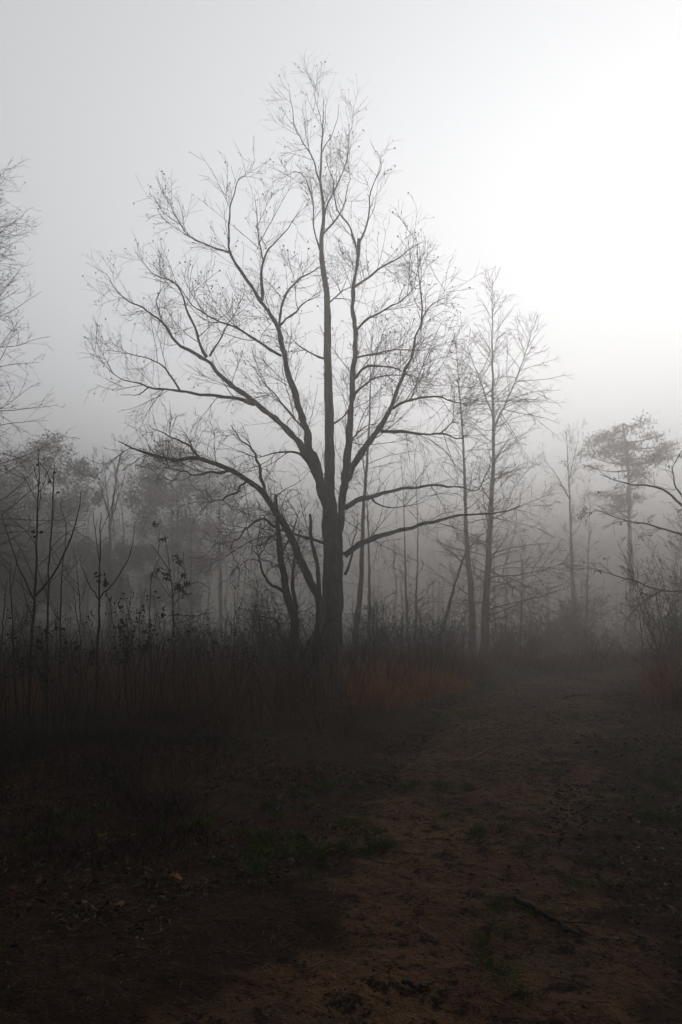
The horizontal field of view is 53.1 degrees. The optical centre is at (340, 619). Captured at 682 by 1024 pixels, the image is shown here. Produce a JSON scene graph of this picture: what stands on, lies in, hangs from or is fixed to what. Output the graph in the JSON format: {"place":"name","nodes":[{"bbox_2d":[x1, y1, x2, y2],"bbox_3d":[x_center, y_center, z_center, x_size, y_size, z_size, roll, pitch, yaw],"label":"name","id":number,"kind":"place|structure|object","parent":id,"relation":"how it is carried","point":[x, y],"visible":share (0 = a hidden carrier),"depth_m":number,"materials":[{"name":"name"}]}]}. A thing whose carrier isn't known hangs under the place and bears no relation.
{"place":"outdoors","nodes":[
{"label":"outdoors","id":0,"kind":"place"},
{"bbox_2d":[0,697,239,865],"bbox_3d":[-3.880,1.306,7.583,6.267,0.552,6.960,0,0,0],"label":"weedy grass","id":1,"kind":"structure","parent":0,"point":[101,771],"depth_m":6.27,"materials":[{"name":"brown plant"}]},
{"bbox_2d":[0,691,404,937],"bbox_3d":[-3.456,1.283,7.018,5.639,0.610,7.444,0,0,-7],"label":"tangled grass","id":2,"kind":"structure","parent":0,"point":[97,732],"depth_m":6.34,"materials":[{"name":"brown plant"}]},
{"bbox_2d":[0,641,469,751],"bbox_3d":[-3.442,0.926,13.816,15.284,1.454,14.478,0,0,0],"label":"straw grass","id":3,"kind":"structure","parent":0,"point":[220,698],"depth_m":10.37,"materials":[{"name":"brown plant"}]},
{"bbox_2d":[0,630,681,1023],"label":"ground","id":4,"kind":"structure","parent":0,"point":[154,978],"depth_m":4.38,"materials":[{"name":"brown soil"}]},
{"bbox_2d":[0,580,37,723],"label":"sapling","id":5,"kind":"object","parent":4,"relation":"on","point":[1,647],"visible":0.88,"depth_m":9.08,"materials":[{"name":"black plant"}]},
{"bbox_2d":[0,529,42,731],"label":"sapling","id":6,"kind":"object","parent":4,"relation":"on","point":[34,537],"visible":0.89,"depth_m":8.63,"materials":[{"name":"black plant"}]},
{"bbox_2d":[0,493,59,607],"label":"oak tree","id":7,"kind":"object","parent":4,"relation":"on","point":[4,575],"visible":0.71,"depth_m":45.60,"materials":[{"name":"grey plant"}]},
{"bbox_2d":[0,601,63,729],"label":"dead weed","id":8,"kind":"object","parent":4,"relation":"on","point":[28,706],"visible":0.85,"depth_m":8.86,"materials":[{"name":"black plant"}]},
{"bbox_2d":[0,450,80,720],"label":"sapling","id":9,"kind":"object","parent":4,"relation":"on","point":[34,595],"visible":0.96,"depth_m":9.34,"materials":[{"name":"brown plant"}]},
{"bbox_2d":[0,593,86,687],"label":"bare shrub","id":10,"kind":"object","parent":4,"relation":"on","point":[19,646],"visible":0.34,"depth_m":14.70,"materials":[{"name":"black plant"}]},
{"bbox_2d":[0,157,91,572],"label":"bare tree","id":11,"kind":"object","parent":4,"relation":"on","point":[4,219],"visible":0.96,"depth_m":23.73,"materials":[{"name":"grey plant"}]},
{"bbox_2d":[0,429,108,640],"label":"oak tree","id":12,"kind":"object","parent":4,"relation":"on","point":[68,508],"visible":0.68,"depth_m":65.94,"materials":[{"name":"grey plant"}]},
{"bbox_2d":[24,628,94,736],"bbox_3d":[-3.482,0.789,8.270,0.861,1.370,0.710,0,0,0],"label":"dead weed","id":13,"kind":"object","parent":4,"relation":"on","point":[45,680],"visible":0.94,"depth_m":8.19,"materials":[{"name":"black plant"}]},
{"bbox_2d":[36,460,84,711],"bbox_3d":[-4.156,-0.367,10.141,0.688,3.991,1.259,0,0,-25],"label":"sapling","id":14,"kind":"object","parent":4,"relation":"on","point":[47,604],"visible":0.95,"depth_m":9.87,"materials":[{"name":"black plant"}]},
{"bbox_2d":[38,488,86,710],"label":"sapling","id":15,"kind":"object","parent":4,"relation":"on","point":[60,604],"visible":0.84,"depth_m":10.36,"materials":[{"name":"black plant"}]},
{"bbox_2d":[47,549,86,703],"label":"sapling","id":16,"kind":"object","parent":4,"relation":"on","point":[75,610],"visible":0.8,"depth_m":11.55,"materials":[{"name":"black plant"}]},
{"bbox_2d":[50,618,125,726],"bbox_3d":[-3.361,0.717,8.989,1.006,1.489,0.646,0,0,-5],"label":"dead weed","id":17,"kind":"object","parent":4,"relation":"on","point":[78,646],"visible":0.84,"depth_m":8.99,"materials":[{"name":"black plant"}]},
{"bbox_2d":[77,433,132,651],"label":"slender tree","id":18,"kind":"object","parent":4,"relation":"on","point":[110,561],"visible":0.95,"depth_m":58.03,"materials":[{"name":"grey plant"}]},
{"bbox_2d":[76,483,134,719],"bbox_3d":[-3.280,-0.193,9.390,0.618,3.474,1.429,0,0,-33],"label":"sapling","id":19,"kind":"object","parent":4,"relation":"on","point":[97,662],"visible":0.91,"depth_m":9.63,"materials":[{"name":"black plant"}]},
{"bbox_2d":[69,534,148,648],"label":"oak tree","id":20,"kind":"object","parent":4,"relation":"on","point":[121,583],"visible":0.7,"depth_m":63.37,"materials":[{"name":"grey plant"}]},
{"bbox_2d":[112,900,123,906],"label":"fallen leaf","id":21,"kind":"object","parent":4,"relation":"on","point":[120,902],"visible":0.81,"depth_m":3.60,"materials":[{"name":"brown plant"}]},
{"bbox_2d":[84,572,160,728],"bbox_3d":[-2.964,0.403,9.414,0.739,2.133,0.850,0,0,31],"label":"dead weed","id":22,"kind":"object","parent":4,"relation":"on","point":[105,584],"visible":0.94,"depth_m":9.39,"materials":[{"name":"black plant"}]},
{"bbox_2d":[114,575,154,726],"bbox_3d":[-2.789,0.423,9.137,0.529,2.101,1.171,0,0,-13],"label":"dead weed","id":23,"kind":"object","parent":4,"relation":"on","point":[130,619],"visible":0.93,"depth_m":9.33,"materials":[{"name":"black plant"}]},
{"bbox_2d":[105,603,178,714],"bbox_3d":[-2.920,0.606,9.750,1.179,1.728,0.569,0,0,16],"label":"dead weed","id":24,"kind":"object","parent":4,"relation":"on","point":[162,615],"visible":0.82,"depth_m":9.85,"materials":[{"name":"black plant"}]},
{"bbox_2d":[136,541,165,702],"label":"sapling","id":25,"kind":"object","parent":4,"relation":"on","point":[149,628],"visible":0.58,"depth_m":11.04,"materials":[{"name":"black plant"}]},
{"bbox_2d":[140,631,186,709],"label":"dead weed","id":26,"kind":"object","parent":4,"relation":"on","point":[161,691],"visible":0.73,"depth_m":10.50,"materials":[{"name":"black plant"}]},
{"bbox_2d":[113,433,225,645],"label":"oak tree","id":27,"kind":"object","parent":4,"relation":"on","point":[157,500],"visible":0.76,"depth_m":67.66,"materials":[{"name":"grey plant"}]},
{"bbox_2d":[169,873,181,879],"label":"fallen leaf","id":28,"kind":"object","parent":4,"relation":"on","point":[177,875],"visible":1,"depth_m":4.03,"materials":[{"name":"brown plant"}]},
{"bbox_2d":[149,521,208,698],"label":"sapling","id":29,"kind":"object","parent":4,"relation":"on","point":[178,587],"visible":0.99,"depth_m":11.52,"materials":[{"name":"dark bark"},{"name":"dark leaf"}]},
{"bbox_2d":[167,456,193,647],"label":"slender tree","id":30,"kind":"object","parent":4,"relation":"on","point":[178,608],"visible":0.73,"depth_m":52.14,"materials":[{"name":"grey plant"}]},
{"bbox_2d":[176,464,208,644],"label":"slender tree","id":31,"kind":"object","parent":4,"relation":"on","point":[190,588],"visible":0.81,"depth_m":53.16,"materials":[{"name":"grey plant"}]},
{"bbox_2d":[81,402,324,665],"bbox_3d":[-3.813,-2.450,19.358,7.093,8.063,3.575,0,0,-8],"label":"leaning tree","id":32,"kind":"object","parent":4,"relation":"on","point":[305,570],"visible":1,"depth_m":19.93,"materials":[{"name":"brown plant"}]},
{"bbox_2d":[171,603,236,677],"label":"bare shrub","id":33,"kind":"object","parent":4,"relation":"on","point":[198,642],"visible":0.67,"depth_m":17.08,"materials":[{"name":"black plant"}]},
{"bbox_2d":[200,480,227,651],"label":"slender tree","id":34,"kind":"object","parent":4,"relation":"on","point":[219,502],"visible":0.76,"depth_m":54.11,"materials":[{"name":"grey plant"}]},
{"bbox_2d":[194,466,254,644],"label":"oak tree","id":35,"kind":"object","parent":4,"relation":"on","point":[230,519],"visible":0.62,"depth_m":77.67,"materials":[{"name":"grey plant"}]},
{"bbox_2d":[212,585,238,685],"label":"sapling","id":36,"kind":"object","parent":4,"relation":"on","point":[232,628],"visible":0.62,"depth_m":14.09,"materials":[{"name":"black plant"}]},
{"bbox_2d":[0,687,471,994],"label":"leaf litter","id":37,"kind":"object","parent":4,"relation":"on","point":[113,908],"visible":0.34,"depth_m":5.35,"materials":[{"name":"brown plant"}]},
{"bbox_2d":[221,558,308,666],"bbox_3d":[-2.153,-0.154,20.172,2.355,3.299,3.347,0,0,12],"label":"bare shrub","id":38,"kind":"object","parent":4,"relation":"on","point":[262,623],"visible":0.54,"depth_m":20.34,"materials":[{"name":"brown plant"}]},
{"bbox_2d":[201,460,330,665],"bbox_3d":[-1.942,-1.613,20.951,5.309,6.535,3.498,0,0,-40],"label":"crooked tree","id":39,"kind":"object","parent":4,"relation":"on","point":[285,577],"visible":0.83,"depth_m":20.62,"materials":[{"name":"brown plant"}]},
{"bbox_2d":[281,501,321,667],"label":"tree","id":40,"kind":"object","parent":4,"relation":"on","point":[318,592],"visible":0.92,"depth_m":20.59,"materials":[{"name":"black plant"}]},
{"bbox_2d":[262,606,341,672],"bbox_3d":[-1.097,0.536,18.654,2.345,1.917,1.500,0,0,10],"label":"bare shrub","id":41,"kind":"object","parent":4,"relation":"on","point":[286,659],"visible":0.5,"depth_m":18.55,"materials":[{"name":"black plant"}]},
{"bbox_2d":[80,53,527,663],"bbox_3d":[-1.532,-8.301,21.791,15.938,20.078,8.479,0,0,0],"label":"bare tree","id":42,"kind":"object","parent":4,"relation":"on","point":[332,521],"visible":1,"depth_m":21.55,"materials":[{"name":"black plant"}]},
{"bbox_2d":[0,600,681,743],"bbox_3d":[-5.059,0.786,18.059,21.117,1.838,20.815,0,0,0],"label":"dry grass","id":43,"kind":"structure","parent":4,"relation":"on","point":[453,664],"depth_m":12.50,"materials":[{"name":"brown plant"}]},
{"bbox_2d":[0,679,681,1023],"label":"straw debris","id":44,"kind":"object","parent":4,"relation":"on","point":[416,888],"visible":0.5,"depth_m":4.96,"materials":[{"name":"brown plant"}]},
{"bbox_2d":[0,481,681,649],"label":"distant woods","id":45,"kind":"object","parent":4,"relation":"on","point":[85,605],"visible":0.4,"depth_m":86.28,"materials":[{"name":"grey plant"}]},
{"bbox_2d":[315,628,369,669],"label":"bare shrub","id":46,"kind":"object","parent":4,"relation":"on","point":[336,654],"visible":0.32,"depth_m":19.44,"materials":[{"name":"black plant"}]},
{"bbox_2d":[343,431,382,651],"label":"slender tree","id":47,"kind":"object","parent":4,"relation":"on","point":[368,584],"visible":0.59,"depth_m":35.16,"materials":[{"name":"grey plant"}]},
{"bbox_2d":[310,289,420,655],"bbox_3d":[1.116,-6.614,31.831,5.227,17.348,3.573,0,0,0],"label":"slender tree","id":48,"kind":"object","parent":4,"relation":"on","point":[361,580],"visible":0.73,"depth_m":31.11,"materials":[{"name":"grey plant"}]},
{"bbox_2d":[362,618,385,699],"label":"sapling","id":49,"kind":"object","parent":4,"relation":"on","point":[374,659],"visible":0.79,"depth_m":12.12,"materials":[{"name":"black plant"}]},
{"bbox_2d":[78,629,675,670],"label":"dry grass","id":50,"kind":"structure","parent":4,"relation":"on","point":[518,654],"depth_m":25.17,"materials":[{"name":"brown plant"}]},
{"bbox_2d":[343,585,424,661],"bbox_3d":[1.543,0.158,23.464,2.977,2.785,2.510,0,0,0],"label":"bare shrub","id":51,"kind":"object","parent":4,"relation":"on","point":[373,618],"visible":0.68,"depth_m":23.24,"materials":[{"name":"brown plant"}]},
{"bbox_2d":[332,651,480,713],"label":"orange grass","id":52,"kind":"structure","parent":4,"relation":"on","point":[422,689],"depth_m":13.92,"materials":[{"name":"brown plant"}]},
{"bbox_2d":[388,449,433,654],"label":"slender tree","id":53,"kind":"object","parent":4,"relation":"on","point":[406,587],"visible":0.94,"depth_m":36.17,"materials":[{"name":"grey plant"}]},
{"bbox_2d":[392,437,435,649],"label":"slender tree","id":54,"kind":"object","parent":4,"relation":"on","point":[428,586],"visible":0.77,"depth_m":38.23,"materials":[{"name":"grey plant"}]},
{"bbox_2d":[388,598,451,656],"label":"bare shrub","id":55,"kind":"object","parent":4,"relation":"on","point":[418,629],"visible":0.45,"depth_m":28.03,"materials":[{"name":"grey plant"}]},
{"bbox_2d":[421,597,482,656],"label":"bare shrub","id":56,"kind":"object","parent":4,"relation":"on","point":[464,634],"visible":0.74,"depth_m":32.88,"materials":[{"name":"grey plant"}]},
{"bbox_2d":[415,317,511,658],"bbox_3d":[6.647,-7.217,38.125,5.358,19.769,6.557,0,0,24],"label":"slender tree","id":57,"kind":"object","parent":4,"relation":"on","point":[470,579],"visible":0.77,"depth_m":38.09,"materials":[{"name":"grey plant"}]},
{"bbox_2d":[431,515,514,655],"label":"slender tree","id":58,"kind":"object","parent":4,"relation":"on","point":[451,596],"visible":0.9,"depth_m":33.16,"materials":[{"name":"grey plant"}]},
{"bbox_2d":[483,603,526,656],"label":"bare shrub","id":59,"kind":"object","parent":4,"relation":"on","point":[509,640],"visible":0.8,"depth_m":34.02,"materials":[{"name":"grey plant"}]},
{"bbox_2d":[423,265,593,658],"bbox_3d":[9.219,-8.651,38.023,8.708,22.683,8.020,0,0,-32],"label":"slender tree","id":60,"kind":"object","parent":4,"relation":"on","point":[487,572],"visible":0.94,"depth_m":37.99,"materials":[{"name":"grey plant"}]},
{"bbox_2d":[509,538,551,652],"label":"slender tree","id":61,"kind":"object","parent":4,"relation":"on","point":[520,637],"visible":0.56,"depth_m":42.12,"materials":[{"name":"grey plant"}]},
{"bbox_2d":[514,618,556,657],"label":"bare shrub","id":62,"kind":"object","parent":4,"relation":"on","point":[532,641],"visible":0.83,"depth_m":29.88,"materials":[{"name":"grey plant"}]},
{"bbox_2d":[513,587,575,656],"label":"bare shrub","id":63,"kind":"object","parent":4,"relation":"on","point":[553,630],"visible":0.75,"depth_m":44.72,"materials":[{"name":"grey plant"}]},
{"bbox_2d":[525,419,597,619],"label":"slender tree","id":64,"kind":"object","parent":4,"relation":"on","point":[571,534],"visible":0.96,"depth_m":60.17,"materials":[{"name":"grey plant"}]},
{"bbox_2d":[549,592,609,658],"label":"bare shrub","id":65,"kind":"object","parent":4,"relation":"on","point":[576,622],"visible":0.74,"depth_m":47.63,"materials":[{"name":"grey plant"}]},
{"bbox_2d":[568,489,621,654],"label":"slender tree","id":66,"kind":"object","parent":4,"relation":"on","point":[588,586],"visible":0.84,"depth_m":54.16,"materials":[{"name":"grey plant"}]},
{"bbox_2d":[571,626,621,659],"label":"bare shrub","id":67,"kind":"object","parent":4,"relation":"on","point":[591,642],"visible":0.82,"depth_m":28.97,"materials":[{"name":"grey plant"}]},
{"bbox_2d":[574,451,681,639],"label":"bare tree","id":68,"kind":"object","parent":4,"relation":"on","point":[659,528],"visible":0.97,"depth_m":18.39,"materials":[{"name":"grey plant"}]},
{"bbox_2d":[576,412,681,649],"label":"pine tree","id":69,"kind":"object","parent":4,"relation":"on","point":[625,445],"visible":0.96,"depth_m":62.75,"materials":[{"name":"grey plant"}]},
{"bbox_2d":[595,612,681,710],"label":"dry grass","id":70,"kind":"structure","parent":4,"relation":"on","point":[665,674],"depth_m":13.22,"materials":[{"name":"brown plant"}]},
{"bbox_2d":[608,538,681,678],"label":"bare shrub","id":71,"kind":"object","parent":4,"relation":"on","point":[660,615],"visible":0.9,"depth_m":17.89,"materials":[{"name":"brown plant"}]},
{"bbox_2d":[609,557,681,667],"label":"bare shrub","id":72,"kind":"object","parent":4,"relation":"on","point":[666,619],"visible":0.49,"depth_m":21.84,"materials":[{"name":"grey plant"}]},
{"bbox_2d":[617,502,681,652],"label":"bare shrub","id":73,"kind":"object","parent":4,"relation":"on","point":[677,570],"visible":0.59,"depth_m":25.35,"materials":[{"name":"grey plant"}]},
{"bbox_2d":[619,650,681,709],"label":"orange grass","id":74,"kind":"structure","parent":4,"relation":"on","point":[655,691],"depth_m":12.56,"materials":[{"name":"brown plant"}]},
{"bbox_2d":[0,0,681,629],"label":"sky","id":75,"kind":"structure","parent":0,"point":[541,141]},
{"bbox_2d":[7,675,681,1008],"bbox_3d":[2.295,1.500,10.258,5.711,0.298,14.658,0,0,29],"label":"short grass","id":76,"kind":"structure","parent":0,"point":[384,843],"depth_m":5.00,"materials":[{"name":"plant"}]},
{"bbox_2d":[88,668,681,1023],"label":"path","id":77,"kind":"structure","parent":0,"point":[366,1007],"depth_m":3.78,"materials":[{"name":"brown soil"}]},
{"bbox_2d":[0,707,681,1023],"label":"grit","id":78,"kind":"object","parent":77,"relation":"on","point":[237,997],"visible":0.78,"depth_m":4.54,"materials":[{"name":"gravel"}]},
{"bbox_2d":[401,978,435,989],"bbox_3d":[0.336,1.574,2.958,0.154,0.045,0.047,0,0,0],"label":"fallen stick","id":79,"kind":"object","parent":77,"relation":"on","point":[404,981],"visible":1,"depth_m":2.94,"materials":[{"name":"grey wood"}]},
{"bbox_2d":[466,741,496,760],"bbox_3d":[1.688,1.554,8.198,0.102,0.098,1.046,0,0,28],"label":"fallen stick","id":80,"kind":"object","parent":77,"relation":"on","point":[473,757],"visible":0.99,"depth_m":8.04,"materials":[{"name":"brown wood"}]},
{"bbox_2d":[350,669,641,940],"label":"leaf litter","id":81,"kind":"object","parent":77,"relation":"on","point":[638,937],"visible":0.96,"depth_m":6.89,"materials":[{"name":"brown plant"}]},
{"bbox_2d":[513,895,602,937],"bbox_3d":[1.098,1.569,3.640,0.246,0.085,0.506,0,0,-39],"label":"fallen stick","id":82,"kind":"object","parent":77,"relation":"on","point":[532,906],"visible":0.99,"depth_m":3.65,"materials":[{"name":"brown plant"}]},
{"bbox_2d":[563,694,589,697],"bbox_3d":[4.827,1.578,14.122,0.580,0.064,0.195,0,0,-11],"label":"fallen stick","id":83,"kind":"object","parent":77,"relation":"on","point":[575,695],"visible":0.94,"depth_m":14.11,"materials":[{"name":"brown wood"}]},
{"bbox_2d":[546,681,681,984],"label":"leaf litter","id":84,"kind":"object","parent":77,"relation":"on","point":[630,873],"visible":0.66,"depth_m":5.67,"materials":[{"name":"brown plant"}]},
{"bbox_2d":[456,654,655,686],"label":"weedy grass","id":85,"kind":"structure","parent":0,"point":[553,668],"depth_m":21.29,"materials":[{"name":"brown plant"}]}
]}

